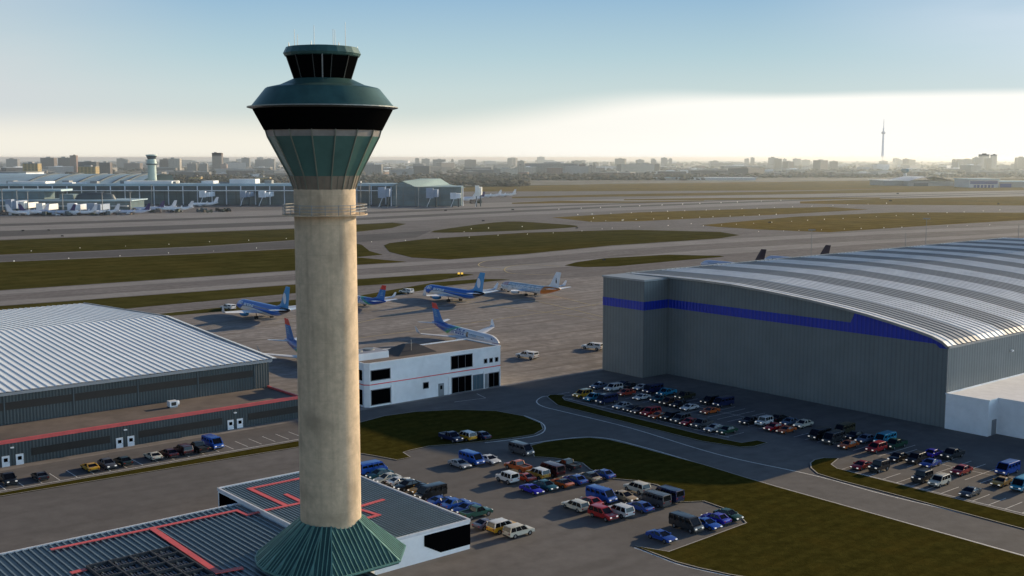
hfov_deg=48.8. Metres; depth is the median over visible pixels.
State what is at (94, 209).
airliner
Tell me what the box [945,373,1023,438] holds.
annexe building
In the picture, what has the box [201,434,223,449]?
van
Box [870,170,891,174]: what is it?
building
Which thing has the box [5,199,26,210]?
boarding bridge
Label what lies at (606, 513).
suv
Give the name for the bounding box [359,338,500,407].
office building
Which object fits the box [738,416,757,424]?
sedan
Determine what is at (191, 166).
apartment block
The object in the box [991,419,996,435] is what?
door
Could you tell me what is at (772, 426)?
sedan
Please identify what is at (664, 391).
pickup truck
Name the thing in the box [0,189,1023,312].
airfield
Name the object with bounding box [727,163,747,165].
building
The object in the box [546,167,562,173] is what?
building
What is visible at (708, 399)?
suv
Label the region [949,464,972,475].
sedan
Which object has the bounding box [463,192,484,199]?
airliner
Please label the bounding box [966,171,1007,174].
building
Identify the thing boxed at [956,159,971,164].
apartment block
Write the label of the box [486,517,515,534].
suv
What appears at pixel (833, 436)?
van
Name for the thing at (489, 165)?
building
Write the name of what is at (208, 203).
airliner
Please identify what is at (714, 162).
apartment block
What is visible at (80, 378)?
hangar
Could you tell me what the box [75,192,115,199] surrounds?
oval pavilion
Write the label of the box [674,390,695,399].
pickup truck
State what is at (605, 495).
van
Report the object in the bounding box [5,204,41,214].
airliner
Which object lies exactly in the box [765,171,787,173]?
building
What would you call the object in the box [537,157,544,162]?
apartment block
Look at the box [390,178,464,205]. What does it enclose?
terminal hall
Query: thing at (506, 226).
grass
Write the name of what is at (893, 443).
pickup truck
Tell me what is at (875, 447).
suv
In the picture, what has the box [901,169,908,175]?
water tower
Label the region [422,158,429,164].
apartment block
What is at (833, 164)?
apartment block
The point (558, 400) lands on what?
grass verge
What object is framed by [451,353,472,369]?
window
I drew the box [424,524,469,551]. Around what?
corner window
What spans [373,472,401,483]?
sedan
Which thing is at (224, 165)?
apartment block
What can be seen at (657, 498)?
van
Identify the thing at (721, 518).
sedan
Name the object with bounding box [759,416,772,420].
windows
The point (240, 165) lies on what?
building
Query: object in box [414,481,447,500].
van
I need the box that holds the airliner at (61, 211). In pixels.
[47,204,76,214]
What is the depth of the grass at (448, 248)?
734.01 m
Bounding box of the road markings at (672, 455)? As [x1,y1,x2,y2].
[0,388,1023,575]
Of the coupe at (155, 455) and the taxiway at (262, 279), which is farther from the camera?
the taxiway at (262, 279)
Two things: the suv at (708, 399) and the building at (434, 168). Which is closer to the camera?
the suv at (708, 399)
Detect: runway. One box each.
[0,192,1015,225]
[0,193,1023,236]
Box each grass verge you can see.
[0,441,298,496]
[360,410,541,459]
[531,438,1023,575]
[548,394,766,447]
[811,458,1023,528]
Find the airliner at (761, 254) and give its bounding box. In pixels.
[701,249,766,264]
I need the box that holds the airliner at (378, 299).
[358,285,395,305]
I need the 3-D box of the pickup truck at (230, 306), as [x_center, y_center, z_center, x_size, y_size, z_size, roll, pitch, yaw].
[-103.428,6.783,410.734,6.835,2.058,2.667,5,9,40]
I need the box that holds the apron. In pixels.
[0,276,602,470]
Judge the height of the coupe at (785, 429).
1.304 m
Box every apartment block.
[6,158,19,166]
[22,162,41,170]
[40,157,56,168]
[58,157,69,165]
[69,155,77,172]
[78,161,98,165]
[78,165,99,173]
[98,161,112,173]
[116,158,126,166]
[120,159,128,167]
[124,162,142,170]
[159,158,168,167]
[168,157,181,169]
[187,162,196,170]
[199,163,207,171]
[212,152,222,168]
[221,163,227,168]
[223,157,228,163]
[241,157,250,166]
[255,159,264,166]
[265,158,275,169]
[364,163,382,174]
[414,164,429,173]
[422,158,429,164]
[433,159,445,165]
[458,159,464,164]
[465,159,475,166]
[507,158,511,165]
[511,157,517,165]
[517,160,525,166]
[517,164,523,171]
[525,162,577,172]
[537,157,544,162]
[588,165,595,173]
[615,158,625,165]
[661,157,666,165]
[710,160,718,166]
[750,157,754,164]
[768,157,774,164]
[773,158,781,167]
[782,161,793,167]
[793,158,800,165]
[801,159,809,164]
[813,159,827,169]
[829,160,837,169]
[879,160,887,163]
[903,158,908,163]
[909,159,915,164]
[952,161,963,167]
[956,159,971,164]
[972,157,980,163]
[978,153,989,166]
[984,157,991,169]
[990,154,996,167]
[997,164,1008,169]
[1014,157,1023,169]
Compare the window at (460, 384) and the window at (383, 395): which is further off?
the window at (460, 384)
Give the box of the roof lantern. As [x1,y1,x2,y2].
[388,342,436,356]
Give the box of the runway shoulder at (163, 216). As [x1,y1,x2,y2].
[0,190,1023,238]
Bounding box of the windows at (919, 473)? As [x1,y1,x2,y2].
[915,470,932,476]
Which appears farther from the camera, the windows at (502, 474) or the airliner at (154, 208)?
the airliner at (154, 208)
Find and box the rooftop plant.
[358,347,388,360]
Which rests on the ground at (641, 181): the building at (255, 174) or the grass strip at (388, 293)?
the building at (255, 174)
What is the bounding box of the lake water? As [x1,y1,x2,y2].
[0,159,1014,160]
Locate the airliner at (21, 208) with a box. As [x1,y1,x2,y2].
[18,204,46,212]
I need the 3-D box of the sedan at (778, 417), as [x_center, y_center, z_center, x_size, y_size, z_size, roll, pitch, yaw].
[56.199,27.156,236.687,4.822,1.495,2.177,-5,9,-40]
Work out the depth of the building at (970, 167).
3816.21 m
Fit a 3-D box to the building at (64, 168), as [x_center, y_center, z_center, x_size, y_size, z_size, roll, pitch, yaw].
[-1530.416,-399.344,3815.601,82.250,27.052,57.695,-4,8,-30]
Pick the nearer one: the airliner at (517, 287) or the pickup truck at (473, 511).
the pickup truck at (473, 511)
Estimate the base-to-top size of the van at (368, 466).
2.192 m
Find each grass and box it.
[0,223,403,254]
[0,244,402,289]
[0,273,472,309]
[384,230,736,259]
[432,221,576,232]
[463,178,1023,191]
[463,180,1023,190]
[512,187,1023,197]
[512,200,703,203]
[552,207,867,221]
[565,255,723,266]
[624,198,879,199]
[704,212,1023,231]
[800,196,1023,204]
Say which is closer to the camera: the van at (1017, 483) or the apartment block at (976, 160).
the van at (1017, 483)
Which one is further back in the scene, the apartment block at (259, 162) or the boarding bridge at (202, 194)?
the apartment block at (259, 162)
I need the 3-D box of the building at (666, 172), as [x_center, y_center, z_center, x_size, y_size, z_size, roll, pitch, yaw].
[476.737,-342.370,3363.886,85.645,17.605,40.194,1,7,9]
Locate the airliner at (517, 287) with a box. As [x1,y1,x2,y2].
[501,272,568,295]
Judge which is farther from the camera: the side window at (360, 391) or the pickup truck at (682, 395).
the pickup truck at (682, 395)
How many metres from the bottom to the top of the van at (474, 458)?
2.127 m
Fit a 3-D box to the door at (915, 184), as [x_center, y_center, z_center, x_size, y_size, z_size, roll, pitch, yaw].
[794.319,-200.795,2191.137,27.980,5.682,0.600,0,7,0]
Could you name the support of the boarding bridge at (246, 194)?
on the airfield
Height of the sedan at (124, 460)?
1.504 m
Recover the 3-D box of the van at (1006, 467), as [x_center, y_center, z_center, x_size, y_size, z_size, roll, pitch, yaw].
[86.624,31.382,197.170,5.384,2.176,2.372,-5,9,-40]
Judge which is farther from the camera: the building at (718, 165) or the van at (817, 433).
the building at (718, 165)
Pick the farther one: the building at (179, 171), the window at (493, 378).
the building at (179, 171)
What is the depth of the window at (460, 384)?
265.47 m
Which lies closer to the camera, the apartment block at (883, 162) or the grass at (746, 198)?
the grass at (746, 198)
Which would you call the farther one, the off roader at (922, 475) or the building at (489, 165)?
the building at (489, 165)
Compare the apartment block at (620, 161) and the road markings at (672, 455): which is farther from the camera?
the apartment block at (620, 161)
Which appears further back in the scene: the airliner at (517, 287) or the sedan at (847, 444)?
the airliner at (517, 287)
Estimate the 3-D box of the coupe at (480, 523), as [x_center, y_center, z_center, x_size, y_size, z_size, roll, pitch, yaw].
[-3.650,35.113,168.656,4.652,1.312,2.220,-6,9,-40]
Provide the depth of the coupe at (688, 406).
246.61 m
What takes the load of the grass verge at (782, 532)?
on the ground at (641, 181)
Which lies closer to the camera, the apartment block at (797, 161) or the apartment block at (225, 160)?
the apartment block at (797, 161)
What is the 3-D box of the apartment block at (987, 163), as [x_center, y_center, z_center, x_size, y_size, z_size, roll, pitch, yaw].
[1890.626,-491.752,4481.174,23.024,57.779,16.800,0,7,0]
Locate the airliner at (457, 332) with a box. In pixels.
[415,302,498,344]
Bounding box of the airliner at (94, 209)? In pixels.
[62,204,97,214]
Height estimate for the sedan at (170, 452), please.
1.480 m
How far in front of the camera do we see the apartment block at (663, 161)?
6757.68 m
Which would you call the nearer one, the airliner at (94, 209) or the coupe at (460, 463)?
the coupe at (460, 463)
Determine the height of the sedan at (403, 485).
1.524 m
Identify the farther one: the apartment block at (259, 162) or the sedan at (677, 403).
the apartment block at (259, 162)
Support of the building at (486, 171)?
on the ground at (641, 181)
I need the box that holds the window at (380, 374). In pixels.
[370,368,390,380]
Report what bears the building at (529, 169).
on the ground at (641, 181)
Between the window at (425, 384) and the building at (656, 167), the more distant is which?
the building at (656, 167)
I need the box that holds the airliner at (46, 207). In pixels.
[19,203,51,210]
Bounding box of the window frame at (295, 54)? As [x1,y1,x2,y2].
[286,54,357,78]
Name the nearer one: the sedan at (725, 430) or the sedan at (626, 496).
the sedan at (626, 496)
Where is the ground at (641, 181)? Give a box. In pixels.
[0,161,1020,185]
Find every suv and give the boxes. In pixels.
[173,443,193,455]
[458,430,476,440]
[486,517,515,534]
[502,522,534,538]
[525,466,550,479]
[572,388,592,398]
[588,503,618,521]
[603,382,622,391]
[608,502,634,518]
[623,480,650,494]
[639,405,661,416]
[659,410,680,421]
[670,412,690,423]
[700,394,718,404]
[865,440,886,453]
[905,450,926,464]
[927,472,950,487]
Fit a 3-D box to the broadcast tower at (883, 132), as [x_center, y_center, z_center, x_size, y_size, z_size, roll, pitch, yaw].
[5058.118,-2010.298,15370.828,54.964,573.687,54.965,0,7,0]
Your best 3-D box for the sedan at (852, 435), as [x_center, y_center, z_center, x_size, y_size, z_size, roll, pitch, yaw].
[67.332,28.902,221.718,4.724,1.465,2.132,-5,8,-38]
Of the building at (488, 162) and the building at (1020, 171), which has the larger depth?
the building at (488, 162)
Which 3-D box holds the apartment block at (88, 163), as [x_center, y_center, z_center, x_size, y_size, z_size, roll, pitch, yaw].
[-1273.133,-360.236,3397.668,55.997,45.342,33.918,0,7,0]
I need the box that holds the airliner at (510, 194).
[500,189,515,196]
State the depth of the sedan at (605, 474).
193.64 m
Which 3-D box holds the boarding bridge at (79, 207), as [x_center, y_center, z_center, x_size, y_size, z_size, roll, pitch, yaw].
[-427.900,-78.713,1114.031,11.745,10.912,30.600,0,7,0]
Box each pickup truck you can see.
[0,471,17,485]
[190,440,208,452]
[220,304,235,309]
[399,288,413,293]
[438,431,463,442]
[459,504,492,520]
[504,459,531,472]
[515,350,538,359]
[555,458,580,470]
[581,342,602,350]
[583,392,600,401]
[656,387,676,394]
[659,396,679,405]
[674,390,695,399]
[690,418,713,428]
[886,438,907,449]
[940,447,964,459]
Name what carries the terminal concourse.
on the airfield
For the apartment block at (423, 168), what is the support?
on the ground at (641, 181)
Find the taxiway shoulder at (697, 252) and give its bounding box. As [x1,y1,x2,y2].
[0,225,1023,304]
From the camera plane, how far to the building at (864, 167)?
4549.12 m
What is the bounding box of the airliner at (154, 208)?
[134,201,164,209]
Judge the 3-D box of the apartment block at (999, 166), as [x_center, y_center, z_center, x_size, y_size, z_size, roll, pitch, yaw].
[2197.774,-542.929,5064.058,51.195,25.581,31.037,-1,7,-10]
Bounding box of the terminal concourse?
[0,189,147,210]
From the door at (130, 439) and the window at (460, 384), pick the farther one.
the window at (460, 384)
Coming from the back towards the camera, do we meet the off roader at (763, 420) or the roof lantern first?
the roof lantern
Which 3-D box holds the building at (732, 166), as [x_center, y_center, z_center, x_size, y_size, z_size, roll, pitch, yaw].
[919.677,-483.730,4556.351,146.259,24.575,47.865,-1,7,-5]
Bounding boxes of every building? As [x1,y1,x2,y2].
[0,166,22,170]
[0,173,173,182]
[0,471,470,575]
[42,169,54,171]
[45,166,73,171]
[141,171,166,173]
[156,167,183,171]
[160,170,204,173]
[169,171,210,176]
[213,168,254,173]
[226,162,245,168]
[226,169,252,175]
[247,173,263,176]
[253,167,272,171]
[264,173,286,175]
[265,169,286,173]
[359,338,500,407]
[382,160,400,163]
[389,169,413,174]
[396,160,409,163]
[430,166,451,171]
[436,162,454,168]
[463,166,490,173]
[464,171,477,175]
[465,169,493,173]
[483,161,495,164]
[486,163,506,166]
[493,165,508,167]
[493,168,517,174]
[524,166,535,173]
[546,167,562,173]
[563,166,588,173]
[593,171,634,174]
[596,166,615,169]
[617,163,653,172]
[641,163,659,170]
[657,170,685,174]
[660,166,677,168]
[677,169,698,172]
[688,169,727,174]
[709,163,729,166]
[720,165,758,168]
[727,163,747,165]
[728,167,764,173]
[762,164,773,167]
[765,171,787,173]
[770,168,788,171]
[782,168,805,172]
[857,166,871,169]
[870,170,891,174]
[872,164,889,169]
[903,165,920,167]
[938,165,951,167]
[943,168,959,170]
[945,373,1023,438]
[960,164,980,170]
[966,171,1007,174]
[1010,170,1023,174]
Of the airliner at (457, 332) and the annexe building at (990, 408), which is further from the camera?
the airliner at (457, 332)
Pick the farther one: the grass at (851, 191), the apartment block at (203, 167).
the apartment block at (203, 167)
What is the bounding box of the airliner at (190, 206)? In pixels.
[161,201,193,210]
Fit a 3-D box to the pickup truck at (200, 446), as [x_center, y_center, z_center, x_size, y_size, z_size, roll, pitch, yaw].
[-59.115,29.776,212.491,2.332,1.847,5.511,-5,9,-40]
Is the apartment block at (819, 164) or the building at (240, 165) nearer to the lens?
the apartment block at (819, 164)
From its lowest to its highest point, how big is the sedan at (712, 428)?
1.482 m
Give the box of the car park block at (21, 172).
[0,171,43,173]
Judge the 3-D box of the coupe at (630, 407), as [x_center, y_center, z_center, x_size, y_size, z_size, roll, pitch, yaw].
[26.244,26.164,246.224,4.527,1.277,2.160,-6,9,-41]
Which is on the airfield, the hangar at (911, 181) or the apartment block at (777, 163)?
the hangar at (911, 181)
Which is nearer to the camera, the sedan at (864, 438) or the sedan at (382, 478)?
the sedan at (382, 478)
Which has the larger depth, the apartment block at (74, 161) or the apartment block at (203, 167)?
the apartment block at (203, 167)
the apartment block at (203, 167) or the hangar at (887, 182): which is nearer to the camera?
the hangar at (887, 182)
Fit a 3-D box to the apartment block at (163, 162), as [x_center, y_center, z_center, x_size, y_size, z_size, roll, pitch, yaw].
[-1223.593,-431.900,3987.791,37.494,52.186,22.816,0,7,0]
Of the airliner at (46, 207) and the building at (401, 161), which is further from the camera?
the building at (401, 161)
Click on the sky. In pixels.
(87, 79)
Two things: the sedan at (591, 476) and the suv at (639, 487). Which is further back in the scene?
the sedan at (591, 476)
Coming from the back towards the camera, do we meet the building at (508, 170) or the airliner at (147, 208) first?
the building at (508, 170)
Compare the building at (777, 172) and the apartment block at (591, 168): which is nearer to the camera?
the building at (777, 172)
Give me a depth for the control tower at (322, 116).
137.70 m
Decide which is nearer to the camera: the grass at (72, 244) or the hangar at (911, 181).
the grass at (72, 244)
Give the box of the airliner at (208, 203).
[188,197,218,205]
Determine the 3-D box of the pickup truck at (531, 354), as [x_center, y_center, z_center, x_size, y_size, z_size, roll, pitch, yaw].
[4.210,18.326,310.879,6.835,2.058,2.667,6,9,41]
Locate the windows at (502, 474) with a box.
[501,472,518,478]
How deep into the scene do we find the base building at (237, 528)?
154.18 m
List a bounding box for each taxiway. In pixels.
[0,228,1023,300]
[0,230,431,260]
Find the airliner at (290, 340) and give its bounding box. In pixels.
[256,318,296,357]
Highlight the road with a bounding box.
[0,335,1023,575]
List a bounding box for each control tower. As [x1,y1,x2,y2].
[146,154,156,180]
[247,31,405,575]
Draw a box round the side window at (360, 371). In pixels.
[359,370,361,380]
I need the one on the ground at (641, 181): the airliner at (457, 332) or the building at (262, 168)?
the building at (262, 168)
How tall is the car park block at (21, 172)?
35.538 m
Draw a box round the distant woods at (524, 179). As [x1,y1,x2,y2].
[173,168,1023,186]
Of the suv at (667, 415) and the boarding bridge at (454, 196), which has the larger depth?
the boarding bridge at (454, 196)
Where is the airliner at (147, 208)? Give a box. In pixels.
[115,203,150,214]
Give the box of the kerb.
[0,394,1023,575]
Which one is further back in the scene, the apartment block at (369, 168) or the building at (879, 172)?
the apartment block at (369, 168)
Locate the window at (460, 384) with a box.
[451,374,471,393]
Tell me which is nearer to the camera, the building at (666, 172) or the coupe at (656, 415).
the coupe at (656, 415)
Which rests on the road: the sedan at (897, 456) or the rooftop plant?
the sedan at (897, 456)
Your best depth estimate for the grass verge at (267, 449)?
202.10 m
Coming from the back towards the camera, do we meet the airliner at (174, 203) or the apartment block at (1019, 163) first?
the apartment block at (1019, 163)
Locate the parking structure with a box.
[828,173,872,177]
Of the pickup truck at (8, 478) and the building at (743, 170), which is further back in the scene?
the building at (743, 170)
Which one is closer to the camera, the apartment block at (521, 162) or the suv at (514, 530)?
the suv at (514, 530)
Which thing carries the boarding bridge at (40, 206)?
on the airfield
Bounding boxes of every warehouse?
[653,177,678,179]
[690,177,756,179]
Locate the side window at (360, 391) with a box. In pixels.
[359,389,362,404]
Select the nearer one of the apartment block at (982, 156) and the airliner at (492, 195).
the airliner at (492, 195)
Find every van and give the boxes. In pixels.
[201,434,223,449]
[360,459,387,474]
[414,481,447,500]
[459,449,484,465]
[508,440,534,455]
[540,461,565,477]
[585,484,617,503]
[595,392,617,404]
[639,489,671,507]
[642,382,663,394]
[655,484,684,503]
[668,510,703,533]
[712,395,734,407]
[807,426,831,440]
[821,429,845,444]
[834,421,855,432]
[873,430,896,440]
[994,458,1020,476]
[1009,474,1023,492]
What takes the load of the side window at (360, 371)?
in the office building at (449, 367)
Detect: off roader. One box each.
[495,470,519,484]
[754,415,772,426]
[867,458,889,472]
[911,468,933,483]
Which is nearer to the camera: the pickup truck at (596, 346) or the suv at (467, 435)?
the suv at (467, 435)
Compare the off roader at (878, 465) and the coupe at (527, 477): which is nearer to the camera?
the coupe at (527, 477)
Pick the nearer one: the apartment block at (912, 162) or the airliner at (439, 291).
the airliner at (439, 291)
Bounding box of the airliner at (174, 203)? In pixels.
[150,200,176,206]
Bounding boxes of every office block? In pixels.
[188,175,202,179]
[255,176,270,179]
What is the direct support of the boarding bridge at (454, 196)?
on the airfield
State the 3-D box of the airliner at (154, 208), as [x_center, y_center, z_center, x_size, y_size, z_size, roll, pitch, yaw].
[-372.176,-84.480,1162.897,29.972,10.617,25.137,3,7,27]
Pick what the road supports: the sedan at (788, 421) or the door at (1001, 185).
the sedan at (788, 421)
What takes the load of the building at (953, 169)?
on the ground at (641, 181)
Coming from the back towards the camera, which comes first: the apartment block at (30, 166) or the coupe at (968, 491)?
the apartment block at (30, 166)
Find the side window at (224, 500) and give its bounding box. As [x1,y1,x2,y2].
[219,493,236,506]
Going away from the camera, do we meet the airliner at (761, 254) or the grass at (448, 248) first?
the airliner at (761, 254)
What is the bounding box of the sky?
[0,0,1023,158]
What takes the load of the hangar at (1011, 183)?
on the airfield
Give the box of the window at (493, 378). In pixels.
[488,371,498,387]
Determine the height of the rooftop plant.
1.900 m
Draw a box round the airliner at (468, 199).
[463,193,475,201]
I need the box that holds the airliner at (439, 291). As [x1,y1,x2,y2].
[423,272,497,301]
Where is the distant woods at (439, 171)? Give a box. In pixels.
[0,161,1022,177]
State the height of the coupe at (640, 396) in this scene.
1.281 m
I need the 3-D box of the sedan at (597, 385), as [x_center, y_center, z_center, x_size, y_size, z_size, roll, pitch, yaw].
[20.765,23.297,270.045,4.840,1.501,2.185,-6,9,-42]
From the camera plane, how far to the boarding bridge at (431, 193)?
1259.78 m
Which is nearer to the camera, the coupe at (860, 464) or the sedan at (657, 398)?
the coupe at (860, 464)
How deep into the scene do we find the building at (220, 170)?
3884.11 m
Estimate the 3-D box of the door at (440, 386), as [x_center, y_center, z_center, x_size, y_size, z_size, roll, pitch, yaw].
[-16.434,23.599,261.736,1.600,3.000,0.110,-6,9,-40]
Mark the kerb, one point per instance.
(616, 478)
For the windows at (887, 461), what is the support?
in the off roader at (878, 465)
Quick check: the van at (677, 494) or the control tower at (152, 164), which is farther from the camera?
the control tower at (152, 164)
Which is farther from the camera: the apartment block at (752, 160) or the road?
the apartment block at (752, 160)
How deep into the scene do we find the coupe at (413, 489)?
185.90 m
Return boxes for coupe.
[30,471,49,480]
[80,462,99,472]
[143,451,162,460]
[386,476,414,485]
[407,482,428,492]
[427,495,452,505]
[447,458,471,468]
[451,501,481,513]
[472,517,494,530]
[482,454,501,464]
[519,472,536,482]
[519,483,544,494]
[550,478,574,488]
[622,404,638,410]
[632,383,644,390]
[632,393,650,400]
[645,529,677,543]
[648,411,664,419]
[679,403,698,410]
[698,516,722,530]
[700,406,719,414]
[775,425,796,433]
[849,459,871,470]
[919,457,941,468]
[958,486,981,497]
[989,475,1012,487]
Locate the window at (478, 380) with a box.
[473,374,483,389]
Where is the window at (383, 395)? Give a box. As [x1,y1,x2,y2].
[371,387,390,405]
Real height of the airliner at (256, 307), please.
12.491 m
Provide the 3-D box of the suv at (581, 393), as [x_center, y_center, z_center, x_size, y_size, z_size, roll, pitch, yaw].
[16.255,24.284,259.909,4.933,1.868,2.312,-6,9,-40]
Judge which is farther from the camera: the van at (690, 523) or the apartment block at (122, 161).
the apartment block at (122, 161)
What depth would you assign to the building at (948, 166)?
5765.63 m
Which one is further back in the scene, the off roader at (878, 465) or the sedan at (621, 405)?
the sedan at (621, 405)
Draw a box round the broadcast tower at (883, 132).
[881,123,885,160]
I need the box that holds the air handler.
[167,400,179,407]
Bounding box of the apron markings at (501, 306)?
[359,260,601,337]
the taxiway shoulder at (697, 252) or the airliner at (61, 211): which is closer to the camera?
the taxiway shoulder at (697, 252)
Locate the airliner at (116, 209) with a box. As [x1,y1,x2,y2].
[88,204,119,214]
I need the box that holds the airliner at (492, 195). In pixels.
[479,190,501,196]
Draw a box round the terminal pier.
[0,179,396,204]
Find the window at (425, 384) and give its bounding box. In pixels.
[423,382,428,388]
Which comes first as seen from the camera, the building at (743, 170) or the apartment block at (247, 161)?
the building at (743, 170)
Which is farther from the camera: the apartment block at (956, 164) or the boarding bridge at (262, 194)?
the apartment block at (956, 164)
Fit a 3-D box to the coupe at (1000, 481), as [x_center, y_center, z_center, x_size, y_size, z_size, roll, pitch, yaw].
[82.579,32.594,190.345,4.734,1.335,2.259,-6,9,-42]
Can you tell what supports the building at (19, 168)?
on the ground at (641, 181)
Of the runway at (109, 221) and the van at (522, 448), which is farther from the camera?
the runway at (109, 221)
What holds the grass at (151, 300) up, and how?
on the airfield
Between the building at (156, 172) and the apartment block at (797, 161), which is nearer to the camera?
the building at (156, 172)
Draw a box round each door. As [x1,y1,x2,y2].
[1,456,9,466]
[16,453,23,464]
[116,437,122,447]
[127,436,134,445]
[227,420,233,429]
[237,418,242,427]
[438,383,443,395]
[914,183,927,185]
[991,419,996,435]
[1000,184,1010,186]
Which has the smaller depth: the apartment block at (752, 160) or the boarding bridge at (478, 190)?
the boarding bridge at (478, 190)
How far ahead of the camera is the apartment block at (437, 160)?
5167.11 m
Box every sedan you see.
[97,457,116,469]
[113,456,132,466]
[159,448,178,457]
[365,467,393,478]
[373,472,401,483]
[393,478,422,491]
[440,497,470,509]
[476,430,491,439]
[533,479,558,491]
[562,474,587,485]
[575,496,603,504]
[578,471,601,482]
[589,381,607,389]
[592,469,615,479]
[612,401,631,409]
[614,489,638,502]
[617,388,635,396]
[623,382,637,388]
[625,500,654,513]
[630,406,645,414]
[650,394,666,402]
[669,399,688,407]
[679,417,695,426]
[700,512,731,524]
[703,423,722,432]
[713,507,743,521]
[716,425,737,434]
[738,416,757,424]
[763,422,784,431]
[772,414,789,422]
[779,417,798,425]
[793,418,813,428]
[837,439,858,449]
[845,430,864,439]
[854,433,874,443]
[887,451,908,462]
[925,448,942,457]
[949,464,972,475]
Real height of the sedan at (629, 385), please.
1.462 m
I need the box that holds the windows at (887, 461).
[873,460,889,465]
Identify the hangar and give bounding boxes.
[0,302,297,467]
[602,237,1023,427]
[869,179,903,185]
[893,176,953,185]
[953,178,999,187]
[998,180,1023,186]
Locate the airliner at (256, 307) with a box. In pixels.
[222,287,295,318]
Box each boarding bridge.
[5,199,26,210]
[20,201,37,208]
[36,203,57,209]
[67,203,86,210]
[86,203,109,209]
[199,191,214,205]
[240,191,253,205]
[258,191,273,205]
[378,187,391,206]
[426,188,438,206]
[450,193,460,206]
[475,186,481,206]
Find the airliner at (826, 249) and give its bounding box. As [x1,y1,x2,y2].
[765,245,830,258]
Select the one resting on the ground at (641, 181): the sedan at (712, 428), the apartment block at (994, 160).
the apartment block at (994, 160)
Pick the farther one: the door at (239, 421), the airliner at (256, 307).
the airliner at (256, 307)
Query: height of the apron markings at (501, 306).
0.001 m
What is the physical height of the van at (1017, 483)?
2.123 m
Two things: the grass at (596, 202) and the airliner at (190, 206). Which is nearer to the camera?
the airliner at (190, 206)
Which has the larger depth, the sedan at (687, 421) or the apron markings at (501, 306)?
the apron markings at (501, 306)
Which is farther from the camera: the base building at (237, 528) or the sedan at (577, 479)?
the sedan at (577, 479)
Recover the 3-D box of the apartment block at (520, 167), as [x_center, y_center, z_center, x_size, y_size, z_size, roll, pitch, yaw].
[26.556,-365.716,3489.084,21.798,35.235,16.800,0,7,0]
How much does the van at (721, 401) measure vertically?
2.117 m
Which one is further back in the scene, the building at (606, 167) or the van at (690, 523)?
the building at (606, 167)

